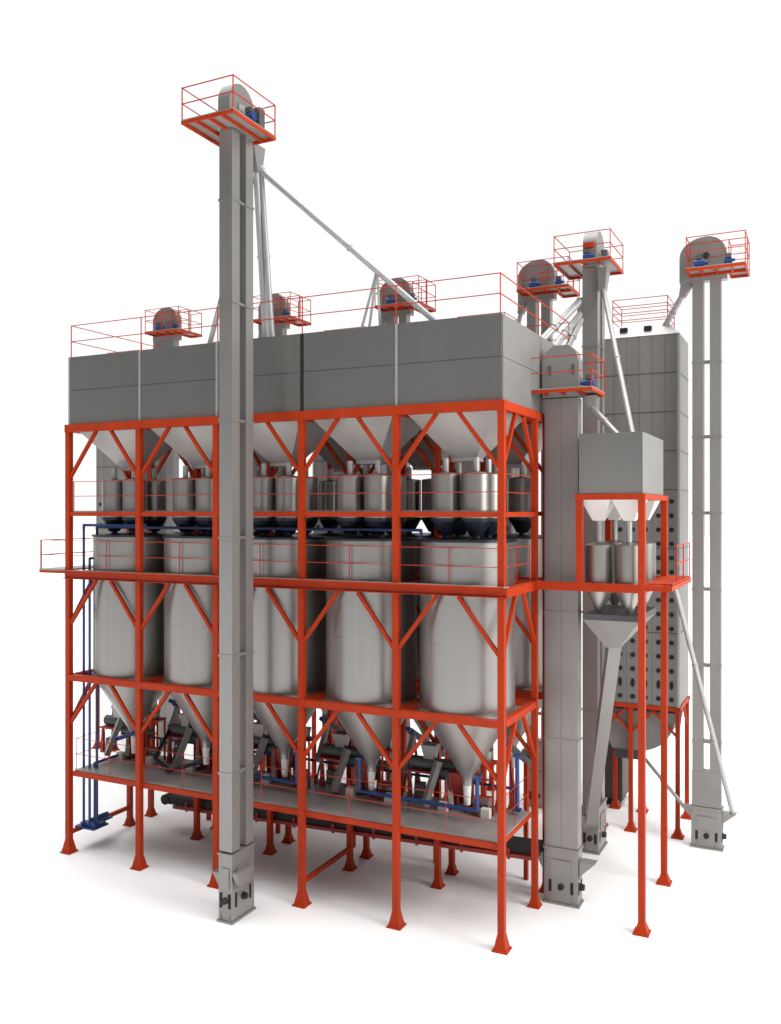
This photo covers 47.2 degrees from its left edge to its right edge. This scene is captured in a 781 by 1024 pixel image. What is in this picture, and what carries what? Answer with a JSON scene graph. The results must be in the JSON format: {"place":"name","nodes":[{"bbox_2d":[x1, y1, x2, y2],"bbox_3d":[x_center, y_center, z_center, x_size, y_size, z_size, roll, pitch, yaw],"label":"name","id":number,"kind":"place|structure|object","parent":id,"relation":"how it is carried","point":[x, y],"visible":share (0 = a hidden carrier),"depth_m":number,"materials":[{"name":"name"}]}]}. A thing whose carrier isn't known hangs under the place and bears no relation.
{"place":"outdoors","nodes":[
{"label":"outdoors","id":0,"kind":"place"},
{"bbox_2d":[91,350,158,751],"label":"dryer tower","id":1,"kind":"structure","parent":0,"point":[105,464],"depth_m":40.71,"materials":[{"name":"grey metal"}]},
{"bbox_2d":[213,341,259,733],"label":"dryer tower","id":2,"kind":"structure","parent":0,"point":[255,468],"depth_m":37.68,"materials":[{"name":"metal"}]},
{"bbox_2d":[310,326,385,778],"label":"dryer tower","id":3,"kind":"structure","parent":0,"point":[319,465],"depth_m":35.64,"materials":[{"name":"grey metal"}]},
{"bbox_2d":[0,529,780,1023],"bbox_3d":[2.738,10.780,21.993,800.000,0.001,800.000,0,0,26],"label":"ground","id":4,"kind":"structure","parent":0,"point":[94,929],"depth_m":24.55,"materials":[{"name":"white"}]},
{"bbox_2d":[145,306,201,751],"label":"bucket elevator","id":5,"kind":"object","parent":4,"relation":"on","point":[169,470],"visible":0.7,"depth_m":40.15,"materials":[{"name":"grey metal"}]},
{"bbox_2d":[166,699,210,820],"bbox_3d":[-6.695,8.470,30.622,0.682,4.620,2.919,0,0,26],"label":"screw conveyor","id":6,"kind":"object","parent":4,"relation":"on","point":[175,716],"visible":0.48,"depth_m":29.66,"materials":[{"name":"metal"}]},
{"bbox_2d":[181,74,275,924],"bbox_3d":[-4.108,-0.295,23.749,1.640,22.150,2.480,0,0,26],"label":"bucket elevator","id":7,"kind":"object","parent":4,"relation":"on","point":[232,128],"visible":1,"depth_m":23.55,"materials":[{"name":"grey metal"}]},
{"bbox_2d":[207,172,254,342],"bbox_3d":[-4.594,-7.150,25.664,0.188,4.610,2.624,0,0,-41],"label":"spout pipe","id":8,"kind":"object","parent":7,"relation":"attached to","point":[212,334],"visible":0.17,"depth_m":26.30,"materials":[{"name":"grey metal"}]},
{"bbox_2d":[254,173,268,337],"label":"spout pipe","id":9,"kind":"object","parent":7,"relation":"attached to","point":[262,285],"visible":0.9,"depth_m":25.18,"materials":[{"name":"grey metal"}]},
{"bbox_2d":[260,173,274,336],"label":"spout pipe","id":10,"kind":"object","parent":7,"relation":"attached to","point":[266,254],"visible":0.94,"depth_m":25.07,"materials":[{"name":"grey metal"}]},
{"bbox_2d":[260,165,437,326],"bbox_3d":[-1.133,-7.265,24.396,5.240,4.813,0.876,0,0,15],"label":"spout pipe","id":11,"kind":"object","parent":7,"relation":"attached to","point":[354,251],"visible":0.93,"depth_m":24.02,"materials":[{"name":"grey metal"}]},
{"bbox_2d":[253,712,280,833],"bbox_3d":[-4.109,8.470,29.353,0.682,4.620,2.919,0,0,26],"label":"screw conveyor","id":12,"kind":"object","parent":4,"relation":"on","point":[278,826],"visible":0.02,"depth_m":29.95,"materials":[{"name":"metal"}]},
{"bbox_2d":[253,291,310,765],"bbox_3d":[-4.846,0.780,37.718,2.513,20.000,1.650,0,0,26],"label":"bucket elevator","id":13,"kind":"object","parent":4,"relation":"on","point":[281,308],"visible":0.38,"depth_m":37.55,"materials":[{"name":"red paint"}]},
{"bbox_2d":[60,399,544,954],"bbox_3d":[-2.289,4.010,28.092,14.800,13.540,6.920,0,0,26],"label":"steel frame","id":14,"kind":"object","parent":4,"relation":"on","point":[526,703],"visible":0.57,"depth_m":24.49,"materials":[{"name":"red paint"}]},
{"bbox_2d":[75,811,112,830],"bbox_3d":[-9.487,9.973,28.995,0.800,0.246,1.200,0,0,26],"label":"pump set","id":15,"kind":"object","parent":14,"relation":"on","point":[103,817],"visible":0.8,"depth_m":28.71,"materials":[{"name":"blue paint"}]},
{"bbox_2d":[86,557,92,824],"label":"blue pipe","id":16,"kind":"object","parent":15,"relation":"on","point":[89,822],"visible":0.78,"depth_m":28.48,"materials":[{"name":"metal"}]},
{"bbox_2d":[80,524,134,823],"bbox_3d":[-8.783,5.174,28.137,2.446,9.593,0.145,0,0,25],"label":"blue pipe","id":17,"kind":"object","parent":15,"relation":"attached to","point":[83,821],"visible":0.84,"depth_m":28.60,"materials":[{"name":"metal"}]},
{"bbox_2d":[93,751,131,822],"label":"blue pipe","id":18,"kind":"object","parent":15,"relation":"on","point":[94,791],"visible":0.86,"depth_m":28.57,"materials":[{"name":"metal"}]},
{"bbox_2d":[94,526,424,825],"bbox_3d":[-4.277,5.204,25.993,11.463,9.533,0.143,0,0,26],"label":"blue pipe","id":19,"kind":"object","parent":15,"relation":"attached to","point":[420,531],"visible":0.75,"depth_m":26.53,"materials":[{"name":"blue metal"}]},
{"bbox_2d":[91,532,175,753],"bbox_3d":[-8.292,4.230,28.933,2.640,7.140,2.640,0,0,3],"label":"storage silo","id":20,"kind":"object","parent":14,"relation":"on","point":[113,642],"visible":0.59,"depth_m":27.86,"materials":[{"name":"silver metal"}]},
{"bbox_2d":[101,468,123,532],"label":"dosing bin","id":21,"kind":"object","parent":20,"relation":"on","point":[111,489],"visible":0.78,"depth_m":28.39,"materials":[{"name":"grey metal"}]},
{"bbox_2d":[111,731,144,763],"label":"blue pipe","id":22,"kind":"object","parent":20,"relation":"attached to","point":[123,736],"visible":0.23,"depth_m":28.84,"materials":[{"name":"metal"}]},
{"bbox_2d":[122,471,147,533],"bbox_3d":[-8.105,-0.370,28.339,0.800,2.100,0.800,0,0,26],"label":"dosing bin","id":23,"kind":"object","parent":20,"relation":"on","point":[128,502],"visible":0.44,"depth_m":27.99,"materials":[{"name":"grey metal"}]},
{"bbox_2d":[145,468,166,532],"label":"dosing bin","id":24,"kind":"object","parent":20,"relation":"on","point":[156,487],"visible":0.81,"depth_m":28.86,"materials":[{"name":"grey metal"}]},
{"bbox_2d":[170,531,200,533],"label":"storage silo","id":25,"kind":"object","parent":14,"relation":"attached to","point":[179,532],"visible":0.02,"depth_m":31.35,"materials":[{"name":"silver metal"}]},
{"bbox_2d":[162,533,211,764],"bbox_3d":[-5.707,4.230,27.664,2.640,7.140,2.640,0,0,-27],"label":"storage silo","id":26,"kind":"object","parent":14,"relation":"attached to","point":[187,647],"visible":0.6,"depth_m":26.47,"materials":[{"name":"silver metal"}]},
{"bbox_2d":[172,466,196,533],"bbox_3d":[-6.291,-0.370,27.449,0.800,2.100,0.800,0,0,26],"label":"dosing bin","id":27,"kind":"object","parent":26,"relation":"on","point":[184,490],"visible":0.75,"depth_m":27.12,"materials":[{"name":"grey metal"}]},
{"bbox_2d":[195,469,204,532],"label":"dosing bin","id":28,"kind":"object","parent":26,"relation":"on","point":[203,475],"visible":0.09,"depth_m":28.19,"materials":[{"name":"grey metal"}]},
{"bbox_2d":[195,465,211,534],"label":"dosing bin","id":29,"kind":"object","parent":26,"relation":"on","point":[203,498],"visible":0.72,"depth_m":26.72,"materials":[{"name":"grey metal"}]},
{"bbox_2d":[253,531,297,535],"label":"storage silo","id":30,"kind":"object","parent":14,"relation":"attached to","point":[257,533],"visible":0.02,"depth_m":29.89,"materials":[{"name":"silver metal"}]},
{"bbox_2d":[253,471,260,531],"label":"dosing bin","id":31,"kind":"object","parent":30,"relation":"on","point":[258,473],"visible":0.08,"depth_m":30.86,"materials":[{"name":"grey metal"}]},
{"bbox_2d":[39,538,529,588],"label":"walkway","id":32,"kind":"structure","parent":14,"relation":"attached to","point":[58,569],"depth_m":24.68,"materials":[{"name":"metal"}]},
{"bbox_2d":[253,534,329,776],"bbox_3d":[-3.122,4.230,26.395,2.640,7.140,2.640,0,0,-20],"label":"storage silo","id":33,"kind":"object","parent":14,"relation":"attached to","point":[275,658],"visible":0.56,"depth_m":25.27,"materials":[{"name":"silver metal"}]},
{"bbox_2d":[253,463,275,534],"bbox_3d":[-3.706,-0.370,26.180,0.800,2.100,0.800,0,0,26],"label":"dosing bin","id":34,"kind":"object","parent":33,"relation":"on","point":[263,483],"visible":0.77,"depth_m":25.85,"materials":[{"name":"grey metal"}]},
{"bbox_2d":[274,467,283,533],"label":"dosing bin","id":35,"kind":"object","parent":33,"relation":"on","point":[280,471],"visible":0.19,"depth_m":26.92,"materials":[{"name":"grey metal"}]},
{"bbox_2d":[275,463,297,535],"bbox_3d":[-2.934,-0.370,25.802,0.800,2.100,0.800,0,0,26],"label":"dosing bin","id":36,"kind":"object","parent":33,"relation":"on","point":[286,492],"visible":0.82,"depth_m":25.48,"materials":[{"name":"grey metal"}]},
{"bbox_2d":[306,470,318,534],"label":"dosing bin","id":37,"kind":"object","parent":33,"relation":"on","point":[312,500],"visible":0.47,"depth_m":26.34,"materials":[{"name":"grey metal"}]},
{"bbox_2d":[72,727,530,849],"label":"work platform","id":38,"kind":"structure","parent":14,"relation":"attached to","point":[325,802],"depth_m":24.92,"materials":[{"name":"metal"}]},
{"bbox_2d":[99,705,145,757],"bbox_3d":[-9.057,7.370,30.122,1.800,1.600,1.018,0,0,26],"label":"drum mixer","id":39,"kind":"object","parent":38,"relation":"on","point":[109,721],"visible":0.33,"depth_m":30.37,"materials":[{"name":"red paint"}]},
{"bbox_2d":[104,718,160,764],"bbox_3d":[-8.465,7.445,29.573,1.974,1.450,0.962,0,0,26],"label":"mixing machine","id":40,"kind":"object","parent":38,"relation":"on","point":[119,726],"visible":0.38,"depth_m":29.61,"materials":[{"name":"red paint"}]},
{"bbox_2d":[146,708,165,762],"bbox_3d":[-7.728,7.320,29.357,0.560,1.700,0.440,0,0,26],"label":"pipe stand","id":41,"kind":"object","parent":38,"relation":"on","point":[156,718],"visible":0.6,"depth_m":29.28,"materials":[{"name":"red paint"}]},
{"bbox_2d":[153,724,211,772],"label":"blue pipe","id":42,"kind":"object","parent":38,"relation":"on","point":[159,761],"visible":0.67,"depth_m":28.02,"materials":[{"name":"metal"}]},
{"bbox_2d":[167,713,206,768],"bbox_3d":[-6.471,7.370,28.853,1.800,1.600,1.018,0,0,26],"label":"drum mixer","id":43,"kind":"object","parent":38,"relation":"on","point":[177,730],"visible":0.38,"depth_m":29.07,"materials":[{"name":"red paint"}]},
{"bbox_2d":[172,727,211,771],"bbox_3d":[-5.879,7.445,28.304,1.974,1.450,0.962,0,0,26],"label":"mixing machine","id":44,"kind":"object","parent":38,"relation":"on","point":[188,735],"visible":0.25,"depth_m":28.37,"materials":[{"name":"red paint"}]},
{"bbox_2d":[253,720,291,778],"bbox_3d":[-3.886,7.370,27.584,1.800,1.600,1.018,0,0,26],"label":"drum mixer","id":45,"kind":"object","parent":38,"relation":"on","point":[259,730],"visible":0.14,"depth_m":27.69,"materials":[{"name":"red paint"}]},
{"bbox_2d":[253,749,297,784],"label":"blue pipe","id":46,"kind":"object","parent":38,"relation":"on","point":[295,782],"visible":0.7,"depth_m":25.90,"materials":[{"name":"metal"}]},
{"bbox_2d":[253,737,310,787],"bbox_3d":[-3.294,7.445,27.035,1.974,1.450,0.962,0,0,26],"label":"mixing machine","id":47,"kind":"object","parent":38,"relation":"on","point":[263,746],"visible":0.38,"depth_m":27.11,"materials":[{"name":"red paint"}]},
{"bbox_2d":[295,726,315,786],"bbox_3d":[-2.557,7.320,26.820,0.560,1.700,0.440,0,0,26],"label":"pipe stand","id":48,"kind":"object","parent":38,"relation":"on","point":[309,738],"visible":0.3,"depth_m":26.71,"materials":[{"name":"red paint"}]},
{"bbox_2d":[150,736,513,808],"bbox_3d":[-2.615,7.850,27.427,13.536,0.621,0.136,0,0,26],"label":"blue pipe","id":49,"kind":"object","parent":38,"relation":"on","point":[385,770],"visible":0.28,"depth_m":26.20,"materials":[{"name":"metal"}]},
{"bbox_2d":[318,730,366,792],"bbox_3d":[-1.300,7.370,26.315,1.800,1.600,1.018,0,0,26],"label":"drum mixer","id":50,"kind":"object","parent":38,"relation":"on","point":[333,752],"visible":0.44,"depth_m":26.51,"materials":[{"name":"red paint"}]},
{"bbox_2d":[330,748,391,802],"bbox_3d":[-0.708,7.445,25.767,1.974,1.450,0.962,0,0,26],"label":"mixing machine","id":51,"kind":"object","parent":38,"relation":"on","point":[346,758],"visible":0.59,"depth_m":25.81,"materials":[{"name":"red paint"}]},
{"bbox_2d":[381,740,403,798],"bbox_3d":[0.029,7.320,25.551,0.560,1.700,0.440,0,0,26],"label":"pipe stand","id":52,"kind":"object","parent":38,"relation":"on","point":[388,749],"visible":0.29,"depth_m":25.48,"materials":[{"name":"red paint"}]},
{"bbox_2d":[406,741,462,804],"bbox_3d":[1.285,7.370,25.046,1.800,1.600,1.018,0,0,26],"label":"drum mixer","id":53,"kind":"object","parent":38,"relation":"on","point":[423,764],"visible":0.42,"depth_m":25.23,"materials":[{"name":"red paint"}]},
{"bbox_2d":[421,760,491,818],"bbox_3d":[1.877,7.445,24.498,1.974,1.450,0.962,0,0,26],"label":"mixing machine","id":54,"kind":"object","parent":38,"relation":"on","point":[455,780],"visible":0.65,"depth_m":24.54,"materials":[{"name":"red paint"}]},
{"bbox_2d":[476,749,496,815],"bbox_3d":[2.614,7.320,24.282,0.560,1.700,0.440,0,0,26],"label":"pipe stand","id":55,"kind":"object","parent":38,"relation":"on","point":[491,762],"visible":0.39,"depth_m":24.15,"materials":[{"name":"red paint"}]},
{"bbox_2d":[512,754,521,811],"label":"blue pipe","id":56,"kind":"object","parent":38,"relation":"on","point":[517,757],"visible":0.96,"depth_m":24.06,"materials":[{"name":"metal"}]},
{"bbox_2d":[73,473,531,511],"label":"walkway","id":57,"kind":"structure","parent":14,"relation":"attached to","point":[324,493],"depth_m":24.10,"materials":[{"name":"metal"}]},
{"bbox_2d":[68,272,568,473],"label":"bin block","id":58,"kind":"structure","parent":14,"relation":"on","point":[476,358],"depth_m":24.55,"materials":[{"name":"metal"}]},
{"bbox_2d":[309,532,385,536],"bbox_3d":[-1.443,4.230,29.815,2.640,7.140,2.640,0,0,21],"label":"storage silo","id":59,"kind":"object","parent":14,"relation":"attached to","point":[335,534],"visible":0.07,"depth_m":28.75,"materials":[{"name":"silver metal"}]},
{"bbox_2d":[318,469,338,532],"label":"dosing bin","id":60,"kind":"object","parent":59,"relation":"on","point":[327,502],"visible":0.57,"depth_m":29.33,"materials":[{"name":"grey metal"}]},
{"bbox_2d":[161,759,544,860],"bbox_3d":[-1.730,9.187,27.773,13.224,1.654,0.810,0,0,26],"label":"belt conveyor","id":61,"kind":"object","parent":14,"relation":"hanging from","point":[517,847],"visible":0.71,"depth_m":27.04,"materials":[{"name":"black metal"}]},
{"bbox_2d":[324,535,417,789],"bbox_3d":[-0.536,4.230,25.126,2.640,7.140,2.640,0,0,-9],"label":"storage silo","id":62,"kind":"object","parent":14,"relation":"attached to","point":[358,659],"visible":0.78,"depth_m":24.05,"materials":[{"name":"silver metal"}]},
{"bbox_2d":[336,461,363,535],"bbox_3d":[-1.120,-0.370,24.912,0.800,2.100,0.800,0,0,26],"label":"dosing bin","id":63,"kind":"object","parent":62,"relation":"on","point":[349,502],"visible":0.95,"depth_m":24.60,"materials":[{"name":"grey metal"}]},
{"bbox_2d":[359,465,370,534],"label":"dosing bin","id":64,"kind":"object","parent":62,"relation":"on","point":[365,472],"visible":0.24,"depth_m":25.64,"materials":[{"name":"grey metal"}]},
{"bbox_2d":[363,460,391,536],"bbox_3d":[-0.348,-0.370,24.533,0.800,2.100,0.800,0,0,26],"label":"dosing bin","id":65,"kind":"object","parent":62,"relation":"on","point":[380,488],"visible":0.91,"depth_m":24.22,"materials":[{"name":"grey metal"}]},
{"bbox_2d":[386,468,406,535],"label":"dosing bin","id":66,"kind":"object","parent":62,"relation":"on","point":[403,497],"visible":0.26,"depth_m":25.13,"materials":[{"name":"silver metal"}]},
{"bbox_2d":[355,756,481,812],"bbox_3d":[0.701,7.353,24.163,3.724,1.006,0.192,0,0,28],"label":"blue pipe","id":67,"kind":"object","parent":62,"relation":"attached to","point":[477,778],"visible":0.96,"depth_m":24.00,"materials":[{"name":"metal"}]},
{"bbox_2d":[385,532,467,739],"bbox_3d":[1.142,4.230,28.546,2.640,7.140,2.640,0,0,-19],"label":"storage silo","id":68,"kind":"object","parent":14,"relation":"attached to","point":[427,535],"visible":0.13,"depth_m":27.32,"materials":[{"name":"silver metal"}]},
{"bbox_2d":[402,467,420,532],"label":"dosing bin","id":69,"kind":"object","parent":68,"relation":"on","point":[413,501],"visible":0.59,"depth_m":28.07,"materials":[{"name":"silver metal"}]},
{"bbox_2d":[421,471,433,533],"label":"dosing bin","id":70,"kind":"object","parent":68,"relation":"on","point":[426,502],"visible":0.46,"depth_m":27.75,"materials":[{"name":"silver metal"}]},
{"bbox_2d":[418,536,516,804],"bbox_3d":[2.049,4.230,23.857,2.640,7.140,2.640,0,0,35],"label":"storage silo","id":71,"kind":"object","parent":14,"relation":"on","point":[458,666],"visible":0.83,"depth_m":22.75,"materials":[{"name":"silver metal"}]},
{"bbox_2d":[431,458,460,537],"bbox_3d":[1.465,-0.370,23.643,0.800,2.100,0.800,0,0,26],"label":"dosing bin","id":72,"kind":"object","parent":71,"relation":"on","point":[445,527],"visible":0.98,"depth_m":23.34,"materials":[{"name":"silver metal"}]},
{"bbox_2d":[453,462,466,536],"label":"dosing bin","id":73,"kind":"object","parent":71,"relation":"on","point":[460,530],"visible":0.23,"depth_m":24.26,"materials":[{"name":"silver metal"}]},
{"bbox_2d":[461,457,491,537],"bbox_3d":[2.237,-0.370,23.264,0.800,2.100,0.800,0,0,26],"label":"dosing bin","id":74,"kind":"object","parent":71,"relation":"on","point":[478,486],"visible":0.94,"depth_m":22.96,"materials":[{"name":"silver metal"}]},
{"bbox_2d":[484,459,496,536],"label":"dosing bin","id":75,"kind":"object","parent":71,"relation":"on","point":[491,530],"visible":0.32,"depth_m":23.75,"materials":[{"name":"silver metal"}]},
{"bbox_2d":[469,533,541,767],"bbox_3d":[3.728,4.230,27.278,2.640,7.140,2.640,0,0,-22],"label":"storage silo","id":76,"kind":"object","parent":14,"relation":"attached to","point":[522,662],"visible":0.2,"depth_m":26.03,"materials":[{"name":"silver metal"}]},
{"bbox_2d":[492,465,507,533],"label":"dosing bin","id":77,"kind":"object","parent":76,"relation":"on","point":[494,468],"visible":0.15,"depth_m":26.99,"materials":[{"name":"silver metal"}]},
{"bbox_2d":[509,464,530,534],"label":"dosing bin","id":78,"kind":"object","parent":76,"relation":"on","point":[519,502],"visible":0.88,"depth_m":26.43,"materials":[{"name":"silver metal"}]},
{"bbox_2d":[315,716,355,847],"bbox_3d":[-1.524,8.470,28.084,0.682,4.620,2.919,0,0,26],"label":"screw conveyor","id":79,"kind":"object","parent":4,"relation":"on","point":[326,734],"visible":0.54,"depth_m":27.20,"materials":[{"name":"grey metal"}]},
{"bbox_2d":[374,275,435,785],"bbox_3d":[0.316,0.780,35.184,2.513,20.000,1.650,0,0,26],"label":"bucket elevator","id":80,"kind":"object","parent":4,"relation":"on","point":[405,312],"visible":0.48,"depth_m":35.09,"materials":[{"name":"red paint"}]},
{"bbox_2d":[402,726,445,862],"bbox_3d":[1.062,8.470,26.815,0.682,4.620,2.919,0,0,26],"label":"screw conveyor","id":81,"kind":"object","parent":4,"relation":"on","point":[414,734],"visible":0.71,"depth_m":25.90,"materials":[{"name":"grey metal"}]},
{"bbox_2d":[495,739,539,879],"bbox_3d":[3.647,8.470,25.547,0.682,4.620,2.919,0,0,26],"label":"screw conveyor","id":82,"kind":"object","parent":4,"relation":"on","point":[525,758],"visible":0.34,"depth_m":26.15,"materials":[{"name":"metal"}]},
{"bbox_2d":[516,256,579,808],"bbox_3d":[5.478,0.780,32.651,2.513,20.000,1.650,0,0,26],"label":"bucket elevator","id":83,"kind":"object","parent":4,"relation":"on","point":[540,280],"visible":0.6,"depth_m":32.56,"materials":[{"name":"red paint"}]},
{"bbox_2d":[531,345,604,908],"bbox_3d":[4.788,3.100,24.513,1.860,15.360,1.570,0,0,26],"label":"bucket elevator","id":84,"kind":"object","parent":4,"relation":"on","point":[565,865],"visible":0.84,"depth_m":24.52,"materials":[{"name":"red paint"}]},
{"bbox_2d":[589,405,617,432],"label":"spout pipe","id":85,"kind":"object","parent":84,"relation":"attached to","point":[604,421],"visible":0.88,"depth_m":24.35,"materials":[{"name":"grey metal"}]},
{"bbox_2d":[553,228,623,854],"bbox_3d":[6.367,0.905,28.661,1.800,19.750,1.930,0,0,26],"label":"bucket elevator","id":86,"kind":"object","parent":4,"relation":"on","point":[597,269],"visible":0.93,"depth_m":28.28,"materials":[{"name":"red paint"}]},
{"bbox_2d":[541,299,581,339],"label":"spout pipe","id":87,"kind":"object","parent":86,"relation":"attached to","point":[548,333],"visible":0.74,"depth_m":28.06,"materials":[{"name":"grey metal"}]},
{"bbox_2d":[553,311,581,344],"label":"spout pipe","id":88,"kind":"object","parent":86,"relation":"attached to","point":[561,338],"visible":0.79,"depth_m":27.94,"materials":[{"name":"grey metal"}]},
{"bbox_2d":[565,317,583,346],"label":"spout pipe","id":89,"kind":"object","parent":86,"relation":"attached to","point":[574,333],"visible":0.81,"depth_m":28.05,"materials":[{"name":"grey metal"}]},
{"bbox_2d":[601,288,634,431],"bbox_3d":[6.710,-4.580,26.477,0.188,5.160,3.441,0,0,-1],"label":"spout pipe","id":90,"kind":"object","parent":86,"relation":"attached to","point":[618,364],"visible":0.98,"depth_m":26.30,"materials":[{"name":"grey metal"}]},
{"bbox_2d":[583,605,655,824],"bbox_3d":[6.566,6.235,25.595,2.020,7.070,4.962,0,0,13],"label":"collecting chute","id":91,"kind":"object","parent":86,"relation":"attached to","point":[614,628],"visible":0.86,"depth_m":24.79,"materials":[{"name":"grey metal"}]},
{"bbox_2d":[534,494,690,937],"bbox_3d":[6.257,5.155,24.872,3.580,11.250,3.830,0,0,26],"label":"tower frame","id":92,"kind":"object","parent":4,"relation":"on","point":[661,583],"visible":0.93,"depth_m":23.33,"materials":[{"name":"red paint"}]},
{"bbox_2d":[579,432,662,520],"bbox_3d":[6.406,-0.915,24.643,1.650,2.290,3.150,0,0,26],"label":"feed box","id":93,"kind":"object","parent":92,"relation":"on","point":[622,463],"visible":0.81,"depth_m":23.34,"materials":[{"name":"grey metal"}]},
{"bbox_2d":[585,521,612,611],"bbox_3d":[5.573,1.445,23.888,0.720,2.430,0.720,0,0,26],"label":"hopper tank","id":94,"kind":"object","parent":93,"relation":"attached to","point":[598,560],"visible":0.84,"depth_m":23.62,"materials":[{"name":"silver metal"}]},
{"bbox_2d":[605,520,624,604],"bbox_3d":[6.432,1.445,25.638,0.720,2.430,0.720,0,0,26],"label":"hopper tank","id":95,"kind":"object","parent":93,"relation":"attached to","point":[613,597],"visible":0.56,"depth_m":25.50,"materials":[{"name":"silver metal"}]},
{"bbox_2d":[615,521,637,612],"bbox_3d":[6.282,1.445,23.540,0.720,2.430,0.720,0,0,26],"label":"hopper tank","id":96,"kind":"object","parent":92,"relation":"attached to","point":[626,562],"visible":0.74,"depth_m":23.28,"materials":[{"name":"silver metal"}]},
{"bbox_2d":[633,540,655,604],"bbox_3d":[7.141,1.445,25.290,0.720,2.430,0.720,0,0,26],"label":"hopper tank","id":97,"kind":"object","parent":92,"relation":"attached to","point":[650,560],"visible":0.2,"depth_m":24.96,"materials":[{"name":"silver metal"}]},
{"bbox_2d":[679,230,749,851],"bbox_3d":[10.260,0.970,28.466,2.100,19.620,1.550,0,0,26],"label":"bucket elevator","id":98,"kind":"object","parent":4,"relation":"on","point":[705,259],"visible":0.98,"depth_m":28.60,"materials":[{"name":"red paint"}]},
{"bbox_2d":[646,758,684,804],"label":"spout pipe","id":99,"kind":"object","parent":98,"relation":"attached to","point":[670,789],"visible":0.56,"depth_m":29.66,"materials":[{"name":"grey metal"}]},
{"bbox_2d":[663,296,683,325],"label":"spout pipe","id":100,"kind":"object","parent":98,"relation":"attached to","point":[673,311],"visible":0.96,"depth_m":29.55,"materials":[{"name":"grey metal"}]},
{"bbox_2d":[673,589,734,813],"bbox_3d":[9.611,5.855,27.337,3.461,7.510,0.187,0,0,-40],"label":"spout pipe","id":101,"kind":"object","parent":98,"relation":"on","point":[714,741],"visible":0.98,"depth_m":27.24,"materials":[{"name":"grey metal"}]},
{"bbox_2d":[0,0,780,536],"label":"sky","id":102,"kind":"structure","parent":0,"point":[439,139],"materials":[{"name":"white"}]},
{"bbox_2d":[605,295,690,839],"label":"dryer tower","id":103,"kind":"structure","parent":0,"point":[654,360],"depth_m":30.09,"materials":[{"name":"metal"}]}
]}

